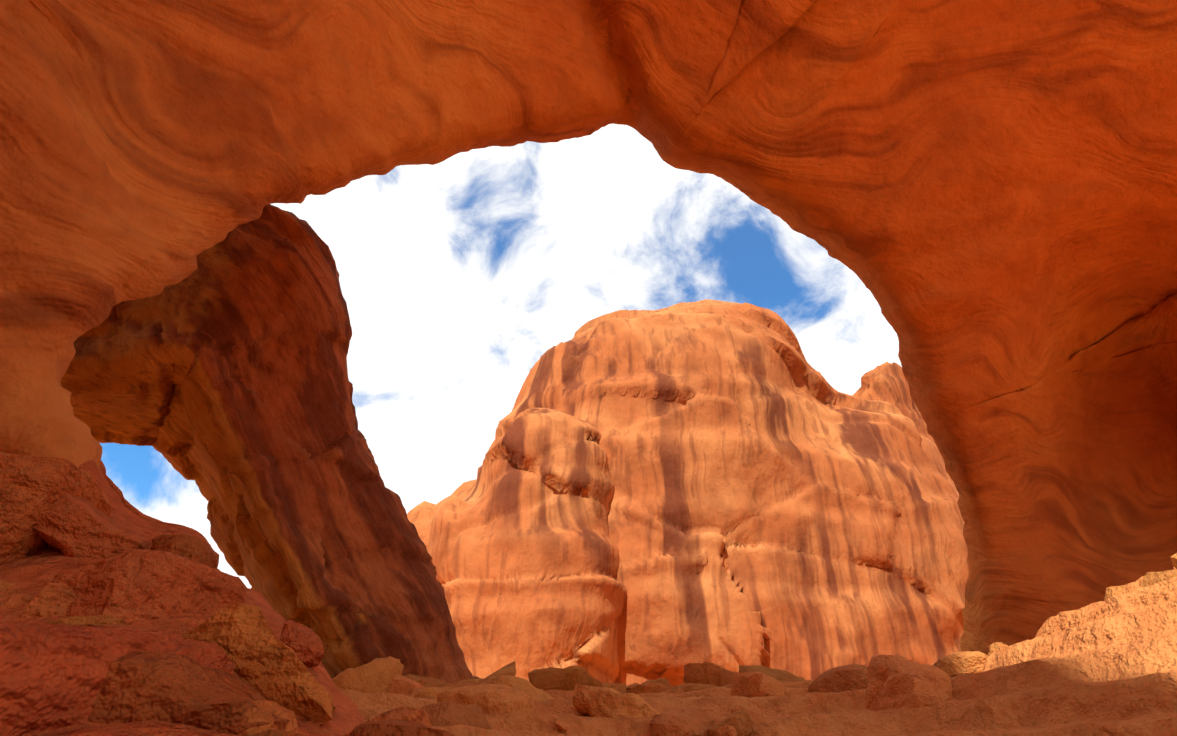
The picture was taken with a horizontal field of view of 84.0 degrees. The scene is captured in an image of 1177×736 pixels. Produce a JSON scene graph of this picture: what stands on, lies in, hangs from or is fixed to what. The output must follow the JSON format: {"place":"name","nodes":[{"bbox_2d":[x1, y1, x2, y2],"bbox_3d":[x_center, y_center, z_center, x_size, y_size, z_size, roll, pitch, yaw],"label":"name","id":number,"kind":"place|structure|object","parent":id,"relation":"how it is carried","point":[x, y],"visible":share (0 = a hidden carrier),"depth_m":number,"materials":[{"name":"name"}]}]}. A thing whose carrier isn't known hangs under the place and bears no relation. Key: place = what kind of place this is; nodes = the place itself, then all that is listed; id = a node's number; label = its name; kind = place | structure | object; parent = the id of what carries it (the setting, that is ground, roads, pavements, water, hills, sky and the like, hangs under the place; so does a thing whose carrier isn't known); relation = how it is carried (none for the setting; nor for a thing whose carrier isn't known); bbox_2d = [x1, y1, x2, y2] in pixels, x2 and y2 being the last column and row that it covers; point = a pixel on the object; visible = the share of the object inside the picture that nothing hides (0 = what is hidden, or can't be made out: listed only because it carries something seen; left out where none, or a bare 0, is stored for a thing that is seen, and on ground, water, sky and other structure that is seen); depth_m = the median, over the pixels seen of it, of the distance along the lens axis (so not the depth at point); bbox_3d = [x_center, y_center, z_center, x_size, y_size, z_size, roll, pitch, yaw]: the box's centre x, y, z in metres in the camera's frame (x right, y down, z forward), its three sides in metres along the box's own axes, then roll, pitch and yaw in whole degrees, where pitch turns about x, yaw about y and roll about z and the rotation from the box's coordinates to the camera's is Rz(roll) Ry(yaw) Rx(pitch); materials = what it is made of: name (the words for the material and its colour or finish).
{"place":"outdoors","nodes":[
{"label":"outdoors","id":0,"kind":"place"},
{"bbox_2d":[407,479,476,544],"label":"rock formation","id":1,"kind":"object","parent":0,"point":[420,516],"visible":0.04,"depth_m":98.56,"materials":[{"name":"orange stone"}]},
{"bbox_2d":[100,124,901,588],"label":"sky","id":2,"kind":"structure","parent":0,"point":[458,273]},
{"bbox_2d":[425,408,626,682],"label":"rock formation","id":3,"kind":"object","parent":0,"point":[522,549],"depth_m":65.04,"materials":[{"name":"orange stone"}]},
{"bbox_2d":[337,567,1176,735],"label":"ground","id":4,"kind":"structure","parent":0,"point":[1108,667],"depth_m":8.61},
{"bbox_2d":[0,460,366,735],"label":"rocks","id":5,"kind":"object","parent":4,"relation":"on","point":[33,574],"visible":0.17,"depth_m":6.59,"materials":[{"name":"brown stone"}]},
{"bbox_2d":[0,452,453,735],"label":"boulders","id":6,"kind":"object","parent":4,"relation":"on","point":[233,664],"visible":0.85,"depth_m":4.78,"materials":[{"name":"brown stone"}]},
{"bbox_2d":[332,553,1176,735],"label":"ground rubble","id":7,"kind":"object","parent":4,"relation":"on","point":[891,681],"visible":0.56,"depth_m":11.34,"materials":[{"name":"rock"}]},
{"bbox_2d":[852,362,934,443],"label":"rock formation","id":8,"kind":"object","parent":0,"point":[886,382],"visible":0.19,"depth_m":98.99,"materials":[{"name":"orange stone"}]},
{"bbox_3d":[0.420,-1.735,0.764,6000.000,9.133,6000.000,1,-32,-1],"label":"ground","id":9,"kind":"structure","parent":0,"visible":0},
{"bbox_2d":[60,204,478,683],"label":"rock pillar","id":10,"kind":"structure","parent":9,"relation":"on","point":[219,375],"depth_m":26.29,"materials":[{"name":"brown stone"}]},
{"bbox_2d":[0,0,1176,654],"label":"arch","id":11,"kind":"structure","parent":9,"relation":"on","point":[978,198],"depth_m":22.38,"materials":[{"name":"orange stone"}]},
{"bbox_2d":[456,299,968,685],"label":"dome rock","id":12,"kind":"object","parent":9,"relation":"on","point":[778,501],"visible":0.67,"depth_m":74.93,"materials":[{"name":"orange stone"}]}
]}

